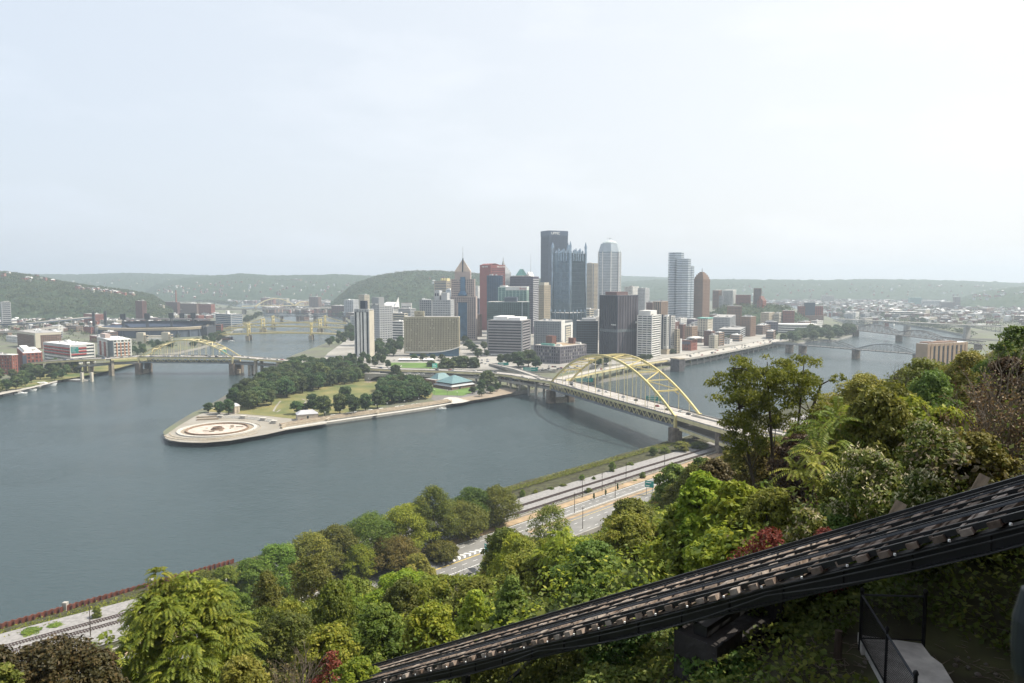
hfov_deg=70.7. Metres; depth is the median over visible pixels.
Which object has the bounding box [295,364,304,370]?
park tree
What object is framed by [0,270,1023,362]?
hills
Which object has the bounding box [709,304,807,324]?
hills
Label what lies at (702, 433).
elevated road
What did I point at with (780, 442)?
slope tree
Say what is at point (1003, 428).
bare shrub
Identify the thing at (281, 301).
warehouse
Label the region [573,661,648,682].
ivy mound
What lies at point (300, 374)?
park tree
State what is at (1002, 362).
hillside tree
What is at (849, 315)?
city block
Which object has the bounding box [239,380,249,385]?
park tree
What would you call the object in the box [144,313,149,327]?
floodlight tower
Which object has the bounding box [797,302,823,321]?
jail
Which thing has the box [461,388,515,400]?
park path
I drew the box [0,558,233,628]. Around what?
sheet pile wall
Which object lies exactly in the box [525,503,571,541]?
hillside tree
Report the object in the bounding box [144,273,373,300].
hills
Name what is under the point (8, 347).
ground
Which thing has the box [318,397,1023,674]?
thicket foliage
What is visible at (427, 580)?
slope tree
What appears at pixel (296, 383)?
park tree
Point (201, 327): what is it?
ballpark
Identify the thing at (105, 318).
floodlight tower
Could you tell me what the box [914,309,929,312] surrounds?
city block
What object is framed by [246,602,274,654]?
slope tree
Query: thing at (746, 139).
sky
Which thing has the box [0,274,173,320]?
hills
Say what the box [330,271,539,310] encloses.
hills
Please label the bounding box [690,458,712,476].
slope tree
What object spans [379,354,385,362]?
street tree
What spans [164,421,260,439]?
fountain
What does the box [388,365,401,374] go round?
park tree
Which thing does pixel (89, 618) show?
utility pole
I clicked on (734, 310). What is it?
office tower
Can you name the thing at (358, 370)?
park tree
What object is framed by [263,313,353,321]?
truss bridge
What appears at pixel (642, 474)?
riverside shrub
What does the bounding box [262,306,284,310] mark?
city block
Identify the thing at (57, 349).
office block
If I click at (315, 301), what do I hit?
warehouse
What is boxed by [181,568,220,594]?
riverside tree
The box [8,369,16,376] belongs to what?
bank tree
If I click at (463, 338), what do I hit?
street tree
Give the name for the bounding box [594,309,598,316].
office tower
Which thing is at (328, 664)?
red shrub
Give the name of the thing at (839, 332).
bank tree
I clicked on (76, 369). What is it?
bank tree
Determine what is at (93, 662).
hillside tree
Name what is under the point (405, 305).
office tower
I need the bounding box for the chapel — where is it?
[757,296,765,308]
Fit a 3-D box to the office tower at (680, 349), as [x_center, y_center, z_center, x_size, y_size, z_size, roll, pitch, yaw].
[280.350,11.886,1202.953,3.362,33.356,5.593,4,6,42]
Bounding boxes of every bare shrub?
[261,659,305,682]
[278,640,326,682]
[416,580,457,617]
[875,361,909,388]
[915,401,1009,449]
[938,366,1023,478]
[959,338,1023,441]
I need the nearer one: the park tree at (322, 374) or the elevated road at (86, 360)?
the park tree at (322, 374)
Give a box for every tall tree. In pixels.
[89,579,268,682]
[703,353,847,503]
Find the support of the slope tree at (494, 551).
on the hillside ground at (948, 649)
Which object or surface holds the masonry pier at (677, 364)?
in the river water
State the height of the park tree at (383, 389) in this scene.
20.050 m
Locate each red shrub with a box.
[309,650,343,682]
[727,526,788,559]
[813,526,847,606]
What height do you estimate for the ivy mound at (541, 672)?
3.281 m
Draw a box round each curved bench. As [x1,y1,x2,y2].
[223,416,239,418]
[245,416,260,419]
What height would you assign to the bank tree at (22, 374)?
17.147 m
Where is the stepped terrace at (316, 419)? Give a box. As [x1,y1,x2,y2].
[279,399,452,428]
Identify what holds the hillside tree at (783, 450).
on the hillside ground at (948, 649)
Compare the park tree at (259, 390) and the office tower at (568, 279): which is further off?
the office tower at (568, 279)
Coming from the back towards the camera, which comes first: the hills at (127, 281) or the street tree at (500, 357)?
the hills at (127, 281)
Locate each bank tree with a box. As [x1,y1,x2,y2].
[0,368,4,377]
[1,379,11,390]
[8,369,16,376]
[9,376,25,389]
[16,371,29,378]
[20,364,29,369]
[22,377,28,385]
[28,372,35,382]
[30,366,39,376]
[34,367,44,378]
[43,366,56,378]
[51,372,59,379]
[58,369,66,376]
[61,364,70,372]
[72,363,80,372]
[140,346,147,352]
[325,338,331,345]
[779,333,787,339]
[787,331,800,340]
[800,330,807,339]
[807,330,820,340]
[817,328,826,337]
[826,331,834,338]
[835,329,845,336]
[841,326,850,334]
[850,326,856,332]
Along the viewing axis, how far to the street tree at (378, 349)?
1160.23 m
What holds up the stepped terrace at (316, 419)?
on the city ground at (322, 350)
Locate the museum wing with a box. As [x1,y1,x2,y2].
[425,373,448,383]
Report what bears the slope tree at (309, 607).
on the hillside ground at (948, 649)
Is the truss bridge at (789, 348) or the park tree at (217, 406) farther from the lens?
the truss bridge at (789, 348)
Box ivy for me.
[435,547,1023,682]
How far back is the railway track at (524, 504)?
395.44 m
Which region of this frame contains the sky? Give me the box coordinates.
[0,0,1023,282]
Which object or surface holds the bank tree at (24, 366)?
on the ground at (8, 347)
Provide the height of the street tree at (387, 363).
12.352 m
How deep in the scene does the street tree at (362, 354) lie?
1093.13 m
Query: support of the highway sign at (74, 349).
on the elevated road at (86, 360)
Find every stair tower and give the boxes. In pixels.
[136,332,148,344]
[161,332,172,346]
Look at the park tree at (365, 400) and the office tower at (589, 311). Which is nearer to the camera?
the park tree at (365, 400)
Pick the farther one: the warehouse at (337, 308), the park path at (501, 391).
the warehouse at (337, 308)
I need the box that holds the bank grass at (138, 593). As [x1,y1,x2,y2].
[0,440,684,636]
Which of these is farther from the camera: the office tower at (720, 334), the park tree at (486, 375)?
the office tower at (720, 334)
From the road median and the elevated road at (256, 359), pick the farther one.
the elevated road at (256, 359)
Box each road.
[0,317,91,329]
[0,326,57,334]
[29,355,139,375]
[70,361,140,375]
[124,455,722,658]
[180,307,330,314]
[233,355,303,374]
[233,361,276,374]
[369,371,561,395]
[370,366,565,398]
[489,363,547,387]
[557,359,669,384]
[657,339,787,364]
[676,414,773,453]
[677,425,752,446]
[691,414,785,436]
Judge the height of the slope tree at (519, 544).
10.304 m
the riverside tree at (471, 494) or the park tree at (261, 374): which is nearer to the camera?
the riverside tree at (471, 494)
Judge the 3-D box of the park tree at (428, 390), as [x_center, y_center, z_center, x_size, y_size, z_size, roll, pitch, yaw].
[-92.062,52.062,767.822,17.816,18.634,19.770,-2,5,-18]
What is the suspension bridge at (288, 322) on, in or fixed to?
on the river water
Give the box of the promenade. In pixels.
[280,403,452,429]
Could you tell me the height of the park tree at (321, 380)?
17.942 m
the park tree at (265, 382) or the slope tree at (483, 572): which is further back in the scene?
the park tree at (265, 382)
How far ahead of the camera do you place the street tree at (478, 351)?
1133.36 m
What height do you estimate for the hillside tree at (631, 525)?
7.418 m
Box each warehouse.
[261,297,275,304]
[276,298,289,303]
[309,296,320,306]
[331,305,343,315]
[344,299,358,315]
[821,295,834,301]
[889,311,916,316]
[908,297,921,303]
[921,300,940,306]
[939,302,954,308]
[953,297,960,305]
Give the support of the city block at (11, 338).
on the ground at (8, 347)
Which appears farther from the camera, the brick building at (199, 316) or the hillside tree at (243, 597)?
the brick building at (199, 316)
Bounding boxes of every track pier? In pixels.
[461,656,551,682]
[674,579,799,682]
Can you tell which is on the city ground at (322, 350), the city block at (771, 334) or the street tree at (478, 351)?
the city block at (771, 334)
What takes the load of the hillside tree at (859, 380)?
on the hillside ground at (948, 649)
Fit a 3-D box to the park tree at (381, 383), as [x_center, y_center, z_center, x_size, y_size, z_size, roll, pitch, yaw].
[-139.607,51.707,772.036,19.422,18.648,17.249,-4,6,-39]
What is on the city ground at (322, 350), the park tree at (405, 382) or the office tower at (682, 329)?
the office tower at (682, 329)
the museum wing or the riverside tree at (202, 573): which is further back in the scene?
the museum wing
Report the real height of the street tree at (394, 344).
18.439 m
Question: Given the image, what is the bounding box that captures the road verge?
[78,430,786,670]
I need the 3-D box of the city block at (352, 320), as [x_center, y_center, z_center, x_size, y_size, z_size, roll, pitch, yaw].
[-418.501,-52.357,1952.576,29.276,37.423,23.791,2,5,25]
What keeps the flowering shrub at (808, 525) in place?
on the hillside ground at (948, 649)
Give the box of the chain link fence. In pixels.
[858,587,928,682]
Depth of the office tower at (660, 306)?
1687.79 m
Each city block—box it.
[6,334,17,342]
[50,324,62,330]
[61,322,71,325]
[66,324,82,331]
[83,325,95,333]
[90,334,99,341]
[102,330,117,335]
[204,315,212,318]
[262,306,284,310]
[283,302,303,306]
[350,316,353,325]
[675,320,679,328]
[697,337,703,342]
[724,337,731,343]
[730,333,742,341]
[766,329,775,338]
[811,319,822,326]
[844,313,853,320]
[846,311,858,318]
[858,317,872,323]
[860,312,870,317]
[873,310,888,314]
[892,313,900,319]
[912,312,929,316]
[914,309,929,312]
[915,316,936,320]
[939,317,950,321]
[967,313,981,316]
[978,307,993,312]
[1014,314,1023,321]
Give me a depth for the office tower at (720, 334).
1340.24 m
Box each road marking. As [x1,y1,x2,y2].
[124,484,654,657]
[435,494,644,569]
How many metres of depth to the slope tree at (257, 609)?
86.81 m
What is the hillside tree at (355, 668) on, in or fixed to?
on the hillside ground at (948, 649)
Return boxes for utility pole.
[86,605,91,635]
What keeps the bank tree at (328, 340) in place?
on the city ground at (322, 350)
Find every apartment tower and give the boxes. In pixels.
[135,300,146,320]
[354,301,374,356]
[637,310,660,356]
[661,314,674,353]
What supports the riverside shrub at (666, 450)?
on the hillside ground at (948, 649)
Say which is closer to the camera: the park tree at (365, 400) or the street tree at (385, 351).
the park tree at (365, 400)
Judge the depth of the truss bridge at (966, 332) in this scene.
1653.60 m
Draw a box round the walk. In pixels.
[0,381,56,394]
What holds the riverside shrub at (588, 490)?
on the hillside ground at (948, 649)
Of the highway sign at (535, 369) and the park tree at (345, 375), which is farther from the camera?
the highway sign at (535, 369)
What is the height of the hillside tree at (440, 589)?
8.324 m
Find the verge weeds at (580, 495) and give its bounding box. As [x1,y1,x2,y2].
[294,453,709,588]
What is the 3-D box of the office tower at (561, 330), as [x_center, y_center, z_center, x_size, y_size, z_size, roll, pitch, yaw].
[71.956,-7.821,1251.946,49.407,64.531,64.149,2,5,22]
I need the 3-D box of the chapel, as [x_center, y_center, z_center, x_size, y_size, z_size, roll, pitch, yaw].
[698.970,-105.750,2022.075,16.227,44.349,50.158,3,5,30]
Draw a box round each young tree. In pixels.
[117,608,154,680]
[128,581,163,676]
[139,566,183,669]
[169,570,214,678]
[190,587,232,682]
[209,609,254,682]
[530,526,579,587]
[768,439,847,507]
[782,396,876,510]
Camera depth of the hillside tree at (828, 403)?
70.32 m
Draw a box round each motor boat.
[20,389,36,391]
[37,382,56,386]
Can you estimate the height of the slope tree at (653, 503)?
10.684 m
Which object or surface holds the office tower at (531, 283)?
on the city ground at (322, 350)
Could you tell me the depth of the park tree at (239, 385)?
737.15 m
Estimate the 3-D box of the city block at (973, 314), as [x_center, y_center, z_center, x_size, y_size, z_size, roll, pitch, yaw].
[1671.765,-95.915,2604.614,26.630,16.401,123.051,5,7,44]
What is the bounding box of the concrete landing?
[857,632,952,682]
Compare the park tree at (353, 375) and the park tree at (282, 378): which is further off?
the park tree at (353, 375)
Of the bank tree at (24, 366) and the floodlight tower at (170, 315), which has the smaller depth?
the bank tree at (24, 366)
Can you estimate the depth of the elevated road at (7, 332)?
1649.94 m
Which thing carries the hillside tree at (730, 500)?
on the hillside ground at (948, 649)
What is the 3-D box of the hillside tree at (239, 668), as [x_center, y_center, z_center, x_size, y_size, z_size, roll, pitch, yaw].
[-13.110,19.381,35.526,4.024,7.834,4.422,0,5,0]
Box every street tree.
[350,357,356,363]
[356,356,363,363]
[359,351,365,358]
[371,358,377,364]
[375,353,380,361]
[376,346,382,353]
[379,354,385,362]
[380,347,389,355]
[385,360,390,366]
[390,341,398,349]
[390,348,396,354]
[419,354,428,358]
[460,335,468,342]
[463,339,473,347]
[467,343,478,351]
[473,348,482,355]
[480,341,487,349]
[497,354,504,362]
[502,353,510,362]
[507,351,527,367]
[522,349,536,366]
[530,356,542,366]
[593,358,603,364]
[603,357,611,363]
[638,354,647,359]
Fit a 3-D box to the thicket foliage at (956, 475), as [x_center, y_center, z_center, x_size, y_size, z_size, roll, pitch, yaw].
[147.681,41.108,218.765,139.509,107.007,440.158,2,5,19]
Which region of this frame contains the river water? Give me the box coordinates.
[0,300,970,624]
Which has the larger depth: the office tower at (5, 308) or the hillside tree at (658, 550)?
the office tower at (5, 308)
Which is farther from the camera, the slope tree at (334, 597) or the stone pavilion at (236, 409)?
the stone pavilion at (236, 409)
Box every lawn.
[0,353,153,391]
[209,376,432,418]
[391,363,441,368]
[432,387,477,395]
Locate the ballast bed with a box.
[0,413,808,660]
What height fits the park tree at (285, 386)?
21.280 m
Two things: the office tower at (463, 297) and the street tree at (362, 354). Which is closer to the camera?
the street tree at (362, 354)
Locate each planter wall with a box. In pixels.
[196,416,216,417]
[196,418,218,420]
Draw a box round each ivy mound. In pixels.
[444,639,524,682]
[518,644,595,682]
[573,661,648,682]
[575,625,662,669]
[667,602,695,645]
[674,645,762,682]
[748,578,826,632]
[813,561,877,610]
[957,528,1021,562]
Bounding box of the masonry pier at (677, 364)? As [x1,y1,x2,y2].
[670,357,684,371]
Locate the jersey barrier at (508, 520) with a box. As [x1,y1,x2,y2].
[112,422,805,650]
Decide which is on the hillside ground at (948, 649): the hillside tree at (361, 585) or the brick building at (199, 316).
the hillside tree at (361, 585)
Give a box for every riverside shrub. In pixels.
[21,626,42,636]
[47,621,63,627]
[90,606,101,618]
[519,489,525,496]
[584,488,592,492]
[608,462,616,471]
[639,472,645,477]
[649,447,657,455]
[660,446,670,453]
[673,441,690,451]
[689,441,708,449]
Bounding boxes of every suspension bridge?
[218,322,339,340]
[223,318,343,331]
[243,315,346,327]
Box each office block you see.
[0,352,17,373]
[17,345,42,367]
[43,340,95,363]
[97,333,131,356]
[534,335,586,363]
[778,323,816,332]
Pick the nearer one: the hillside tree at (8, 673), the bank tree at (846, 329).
the hillside tree at (8, 673)
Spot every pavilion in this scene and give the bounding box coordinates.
[146,335,161,341]
[230,403,239,413]
[295,409,317,419]
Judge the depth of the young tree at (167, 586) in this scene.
45.55 m
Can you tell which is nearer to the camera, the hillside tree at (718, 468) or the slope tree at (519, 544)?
the hillside tree at (718, 468)
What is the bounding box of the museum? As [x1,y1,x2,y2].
[433,375,474,389]
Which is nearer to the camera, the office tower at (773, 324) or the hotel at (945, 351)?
the hotel at (945, 351)
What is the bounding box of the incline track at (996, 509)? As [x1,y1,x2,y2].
[328,474,1023,682]
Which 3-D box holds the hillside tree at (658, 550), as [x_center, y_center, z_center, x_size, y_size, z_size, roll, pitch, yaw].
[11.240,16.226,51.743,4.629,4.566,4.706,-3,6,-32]
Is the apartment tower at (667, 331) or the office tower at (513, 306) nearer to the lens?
the apartment tower at (667, 331)
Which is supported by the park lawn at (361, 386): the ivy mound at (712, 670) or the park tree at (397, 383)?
the park tree at (397, 383)
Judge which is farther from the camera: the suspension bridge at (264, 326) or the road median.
the suspension bridge at (264, 326)
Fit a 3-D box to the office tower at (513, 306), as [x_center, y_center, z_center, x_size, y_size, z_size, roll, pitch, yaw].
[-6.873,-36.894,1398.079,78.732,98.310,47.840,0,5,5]
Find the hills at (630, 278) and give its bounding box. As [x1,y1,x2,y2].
[621,275,710,282]
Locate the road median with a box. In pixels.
[526,487,654,532]
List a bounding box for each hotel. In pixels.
[17,330,60,348]
[404,311,459,355]
[916,339,967,368]
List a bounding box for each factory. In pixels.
[165,290,179,314]
[180,303,200,313]
[198,303,214,314]
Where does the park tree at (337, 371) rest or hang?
on the park lawn at (361, 386)
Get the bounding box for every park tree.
[203,402,213,412]
[213,401,223,413]
[220,398,234,414]
[226,387,239,402]
[227,383,242,394]
[235,391,243,406]
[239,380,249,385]
[239,390,261,408]
[240,385,253,392]
[247,380,259,386]
[248,386,268,406]
[254,372,266,377]
[259,380,276,391]
[261,367,270,371]
[262,383,277,392]
[265,373,278,378]
[266,376,276,380]
[266,390,276,404]
[270,371,281,378]
[273,381,279,394]
[277,375,288,381]
[277,379,295,396]
[285,367,296,372]
[288,377,299,393]
[289,400,304,411]
[291,362,299,367]
[291,372,304,377]
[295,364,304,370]
[298,377,308,392]
[300,403,308,409]
[306,375,319,390]
[306,393,316,409]
[310,374,325,388]
[311,362,329,379]
[314,395,331,415]
[315,372,326,382]
[323,361,334,366]
[326,372,337,385]
[332,393,346,413]
[334,369,342,382]
[338,362,349,367]
[338,372,349,383]
[338,386,353,401]
[343,367,353,381]
[345,395,360,411]
[348,371,357,382]
[353,367,364,380]
[358,363,370,372]
[358,393,373,410]
[370,385,391,403]
[371,391,385,407]
[375,381,389,390]
[387,386,400,402]
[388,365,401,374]
[388,376,398,380]
[389,380,401,386]
[398,375,404,380]
[398,388,408,401]
[401,380,409,385]
[403,375,414,380]
[405,386,417,399]
[410,379,420,383]
[412,383,425,399]
[419,382,433,398]
[426,360,434,366]
[437,358,458,368]
[456,356,469,367]
[468,357,479,367]
[468,386,476,393]
[477,379,485,388]
[477,388,485,395]
[479,370,497,386]
[486,386,494,392]
[494,382,500,389]
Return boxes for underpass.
[364,371,412,380]
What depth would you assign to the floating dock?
925.41 m
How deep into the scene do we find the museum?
843.39 m
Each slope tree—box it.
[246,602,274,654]
[248,607,260,625]
[261,595,308,676]
[266,594,311,660]
[302,598,320,620]
[305,576,372,676]
[317,578,367,627]
[372,572,393,590]
[377,575,425,627]
[409,572,438,608]
[442,574,499,622]
[477,542,489,576]
[486,531,517,588]
[487,534,520,585]
[497,537,535,579]
[535,538,549,550]
[548,538,622,602]
[550,536,579,585]
[648,493,658,505]
[656,481,679,509]
[673,462,697,501]
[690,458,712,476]
[747,436,803,483]
[812,385,920,522]
[836,379,917,447]
[905,367,963,408]
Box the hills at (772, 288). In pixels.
[621,279,1023,299]
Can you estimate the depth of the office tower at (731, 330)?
1489.05 m
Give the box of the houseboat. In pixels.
[221,337,233,340]
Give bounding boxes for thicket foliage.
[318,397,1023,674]
[727,384,1023,556]
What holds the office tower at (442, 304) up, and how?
on the city ground at (322, 350)
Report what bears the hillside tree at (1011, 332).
on the hillside ground at (948, 649)
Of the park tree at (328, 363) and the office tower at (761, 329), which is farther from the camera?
the office tower at (761, 329)
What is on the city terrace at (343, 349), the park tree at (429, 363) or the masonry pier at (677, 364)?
the park tree at (429, 363)
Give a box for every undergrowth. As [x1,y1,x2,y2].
[403,493,816,652]
[555,424,1023,633]
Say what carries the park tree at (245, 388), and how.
on the park lawn at (361, 386)
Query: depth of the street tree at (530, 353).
1005.72 m
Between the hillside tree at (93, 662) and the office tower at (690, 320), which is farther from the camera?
the office tower at (690, 320)
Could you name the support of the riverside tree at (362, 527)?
on the hillside ground at (948, 649)
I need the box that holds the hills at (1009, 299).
[932,286,1023,308]
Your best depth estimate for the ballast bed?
266.29 m
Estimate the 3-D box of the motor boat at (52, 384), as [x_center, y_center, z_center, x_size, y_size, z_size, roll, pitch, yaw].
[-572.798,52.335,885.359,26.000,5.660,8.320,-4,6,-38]
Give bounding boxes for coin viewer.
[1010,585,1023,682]
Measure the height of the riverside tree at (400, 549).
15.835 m
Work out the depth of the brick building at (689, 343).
1250.95 m
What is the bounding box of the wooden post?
[833,629,842,660]
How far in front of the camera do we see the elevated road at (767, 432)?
522.87 m
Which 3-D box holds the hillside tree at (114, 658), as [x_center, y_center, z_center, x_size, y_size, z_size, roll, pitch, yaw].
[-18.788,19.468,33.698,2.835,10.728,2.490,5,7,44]
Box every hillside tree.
[0,644,32,679]
[0,661,25,682]
[10,633,131,682]
[71,651,127,682]
[95,648,120,674]
[214,585,255,629]
[218,651,271,682]
[249,569,285,613]
[252,609,327,682]
[281,553,335,606]
[288,619,364,682]
[331,655,380,682]
[342,573,374,609]
[347,601,410,664]
[360,567,428,612]
[399,600,458,651]
[413,573,468,619]
[453,588,494,637]
[480,526,515,579]
[488,574,531,629]
[491,546,564,608]
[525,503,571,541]
[555,537,616,584]
[592,509,659,574]
[606,497,656,529]
[640,537,679,582]
[651,462,683,508]
[657,502,689,576]
[672,470,722,572]
[681,457,707,479]
[681,526,757,595]
[698,458,739,524]
[701,479,772,538]
[722,446,761,488]
[723,486,797,545]
[733,440,789,488]
[765,433,826,511]
[802,402,845,501]
[815,371,885,458]
[821,513,871,562]
[861,394,931,500]
[884,357,972,408]
[919,404,977,446]
[928,429,1023,492]
[937,348,994,413]
[968,356,1023,459]
[970,325,1023,423]
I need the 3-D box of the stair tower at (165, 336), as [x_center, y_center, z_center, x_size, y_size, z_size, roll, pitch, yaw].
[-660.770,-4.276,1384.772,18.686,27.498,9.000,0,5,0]
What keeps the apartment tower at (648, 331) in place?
on the city ground at (322, 350)
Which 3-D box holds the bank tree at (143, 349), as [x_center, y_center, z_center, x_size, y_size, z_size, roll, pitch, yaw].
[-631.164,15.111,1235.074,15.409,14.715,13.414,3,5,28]
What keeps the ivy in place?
on the hillside ground at (948, 649)
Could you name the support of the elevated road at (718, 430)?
on the ground at (986, 335)
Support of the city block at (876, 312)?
on the ground at (986, 335)
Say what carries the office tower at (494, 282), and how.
on the city ground at (322, 350)
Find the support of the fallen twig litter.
on the hillside ground at (948, 649)
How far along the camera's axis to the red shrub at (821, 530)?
27.54 m
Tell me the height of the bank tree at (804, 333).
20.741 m
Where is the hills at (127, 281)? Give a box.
[29,273,211,291]
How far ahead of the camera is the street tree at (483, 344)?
1252.30 m
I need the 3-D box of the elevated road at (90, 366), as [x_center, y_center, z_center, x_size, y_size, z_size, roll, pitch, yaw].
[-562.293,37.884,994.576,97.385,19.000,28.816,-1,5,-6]
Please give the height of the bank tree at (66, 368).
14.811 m
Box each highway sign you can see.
[71,347,78,353]
[523,367,537,373]
[574,378,592,381]
[645,480,653,494]
[646,396,662,400]
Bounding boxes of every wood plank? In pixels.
[888,500,906,513]
[970,473,989,489]
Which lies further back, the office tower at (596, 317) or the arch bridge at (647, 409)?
the office tower at (596, 317)
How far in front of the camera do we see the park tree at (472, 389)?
799.64 m
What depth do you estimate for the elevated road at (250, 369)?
993.33 m
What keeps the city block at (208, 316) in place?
on the ground at (8, 347)
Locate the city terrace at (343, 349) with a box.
[324,330,767,372]
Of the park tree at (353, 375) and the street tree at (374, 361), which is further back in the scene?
the street tree at (374, 361)
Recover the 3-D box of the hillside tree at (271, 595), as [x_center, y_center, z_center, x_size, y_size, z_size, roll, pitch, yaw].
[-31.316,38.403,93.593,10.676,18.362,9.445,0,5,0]
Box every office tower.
[0,301,11,327]
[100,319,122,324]
[215,311,242,330]
[359,294,369,308]
[370,297,392,344]
[392,312,407,320]
[392,320,403,338]
[398,307,415,315]
[401,303,411,307]
[419,298,431,315]
[432,290,453,315]
[434,278,450,292]
[450,258,476,340]
[475,285,479,297]
[477,297,479,313]
[477,314,481,336]
[480,263,504,329]
[487,274,502,301]
[487,297,529,342]
[487,315,530,354]
[498,286,528,300]
[502,259,510,286]
[510,275,538,333]
[515,269,526,275]
[534,319,572,344]
[539,282,550,319]
[541,230,567,309]
[550,309,584,337]
[551,241,586,317]
[576,318,597,353]
[586,262,598,308]
[586,308,595,316]
[586,316,598,339]
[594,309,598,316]
[597,238,620,308]
[599,292,637,356]
[624,286,638,294]
[638,287,649,314]
[646,301,652,309]
[653,300,667,315]
[667,252,693,318]
[674,329,679,353]
[675,317,686,325]
[678,323,685,339]
[679,339,681,352]
[684,324,697,338]
[687,318,697,323]
[693,272,709,318]
[697,317,712,336]
[704,330,714,345]
[709,333,717,348]
[713,314,735,330]
[714,331,723,345]
[718,326,745,337]
[727,305,741,325]
[740,315,755,336]
[756,324,769,334]
[760,312,774,323]
[765,320,777,330]
[774,312,782,322]
[782,310,794,322]
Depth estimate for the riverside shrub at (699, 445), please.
511.94 m
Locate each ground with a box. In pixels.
[0,300,263,395]
[0,375,1023,682]
[14,299,1023,625]
[163,299,852,442]
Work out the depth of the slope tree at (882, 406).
37.75 m
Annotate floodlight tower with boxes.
[92,312,94,333]
[104,311,106,325]
[120,314,125,327]
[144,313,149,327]
[168,313,173,326]
[190,313,195,324]
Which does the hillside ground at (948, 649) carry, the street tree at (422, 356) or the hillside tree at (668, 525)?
the hillside tree at (668, 525)
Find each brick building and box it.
[84,313,103,324]
[187,314,203,320]
[216,324,222,330]
[682,336,700,350]
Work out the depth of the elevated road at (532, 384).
842.03 m
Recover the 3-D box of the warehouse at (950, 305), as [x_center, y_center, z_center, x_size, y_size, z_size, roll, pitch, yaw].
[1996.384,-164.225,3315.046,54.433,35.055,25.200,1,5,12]
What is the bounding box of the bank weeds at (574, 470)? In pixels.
[237,438,690,563]
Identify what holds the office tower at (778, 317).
on the city ground at (322, 350)
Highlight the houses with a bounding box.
[0,271,1023,324]
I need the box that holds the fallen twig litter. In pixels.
[784,592,1016,682]
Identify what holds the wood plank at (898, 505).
attached to the incline track at (996, 509)
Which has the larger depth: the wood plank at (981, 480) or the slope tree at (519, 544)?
the slope tree at (519, 544)
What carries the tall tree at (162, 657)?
on the hillside ground at (948, 649)
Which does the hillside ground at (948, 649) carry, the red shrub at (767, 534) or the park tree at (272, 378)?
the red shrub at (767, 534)
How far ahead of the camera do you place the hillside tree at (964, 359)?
79.84 m
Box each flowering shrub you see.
[779,506,827,600]
[818,441,911,557]
[889,417,971,509]
[890,467,960,579]
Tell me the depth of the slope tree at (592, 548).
57.87 m
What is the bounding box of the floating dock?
[62,372,93,381]
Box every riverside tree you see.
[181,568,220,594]
[211,565,247,600]
[229,558,282,604]
[255,541,306,594]
[283,529,344,585]
[311,523,361,575]
[333,510,398,567]
[339,543,377,578]
[368,534,420,572]
[369,502,442,551]
[405,552,436,574]
[407,484,464,543]
[423,539,459,562]
[437,498,489,540]
[452,486,497,522]
[476,483,523,527]
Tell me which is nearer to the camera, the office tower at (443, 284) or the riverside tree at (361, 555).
the riverside tree at (361, 555)
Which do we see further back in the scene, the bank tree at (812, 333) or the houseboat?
the houseboat
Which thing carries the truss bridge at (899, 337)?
in the river water
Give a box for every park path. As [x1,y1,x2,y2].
[431,388,515,400]
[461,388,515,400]
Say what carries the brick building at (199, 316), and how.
on the ground at (8, 347)
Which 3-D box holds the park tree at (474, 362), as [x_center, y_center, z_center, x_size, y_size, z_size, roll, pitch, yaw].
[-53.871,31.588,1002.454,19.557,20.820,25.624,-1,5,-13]
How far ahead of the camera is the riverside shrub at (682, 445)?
505.14 m
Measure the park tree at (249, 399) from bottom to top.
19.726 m
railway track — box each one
[5,419,803,646]
[12,423,801,651]
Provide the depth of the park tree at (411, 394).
745.62 m
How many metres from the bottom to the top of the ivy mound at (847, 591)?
2.710 m
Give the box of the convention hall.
[384,297,399,312]
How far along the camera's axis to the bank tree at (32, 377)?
885.87 m
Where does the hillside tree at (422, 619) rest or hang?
on the hillside ground at (948, 649)
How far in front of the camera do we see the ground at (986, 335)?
1730.63 m
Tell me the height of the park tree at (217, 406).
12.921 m
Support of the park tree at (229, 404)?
on the plaza at (267, 428)
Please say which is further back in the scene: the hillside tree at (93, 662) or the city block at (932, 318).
the city block at (932, 318)
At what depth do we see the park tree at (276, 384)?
775.49 m
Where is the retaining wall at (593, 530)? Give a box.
[469,525,601,576]
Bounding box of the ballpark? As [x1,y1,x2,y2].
[98,318,215,337]
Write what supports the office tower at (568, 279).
on the city ground at (322, 350)
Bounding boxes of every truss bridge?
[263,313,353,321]
[772,340,915,361]
[833,318,1008,338]
[853,325,985,349]
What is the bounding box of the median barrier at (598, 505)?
[527,482,662,531]
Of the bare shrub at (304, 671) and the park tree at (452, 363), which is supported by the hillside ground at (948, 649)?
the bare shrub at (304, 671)
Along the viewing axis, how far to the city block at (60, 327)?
1763.77 m
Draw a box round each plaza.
[165,412,326,442]
[444,397,467,403]
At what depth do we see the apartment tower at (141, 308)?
2158.29 m
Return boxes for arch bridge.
[135,338,243,374]
[242,298,308,307]
[546,353,701,442]
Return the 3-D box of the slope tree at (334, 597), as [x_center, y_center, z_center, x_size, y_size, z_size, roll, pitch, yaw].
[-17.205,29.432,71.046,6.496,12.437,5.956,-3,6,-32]
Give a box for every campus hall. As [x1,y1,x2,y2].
[712,290,721,308]
[719,296,722,307]
[722,290,735,305]
[735,295,750,305]
[753,288,761,304]
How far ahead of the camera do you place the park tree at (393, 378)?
815.39 m

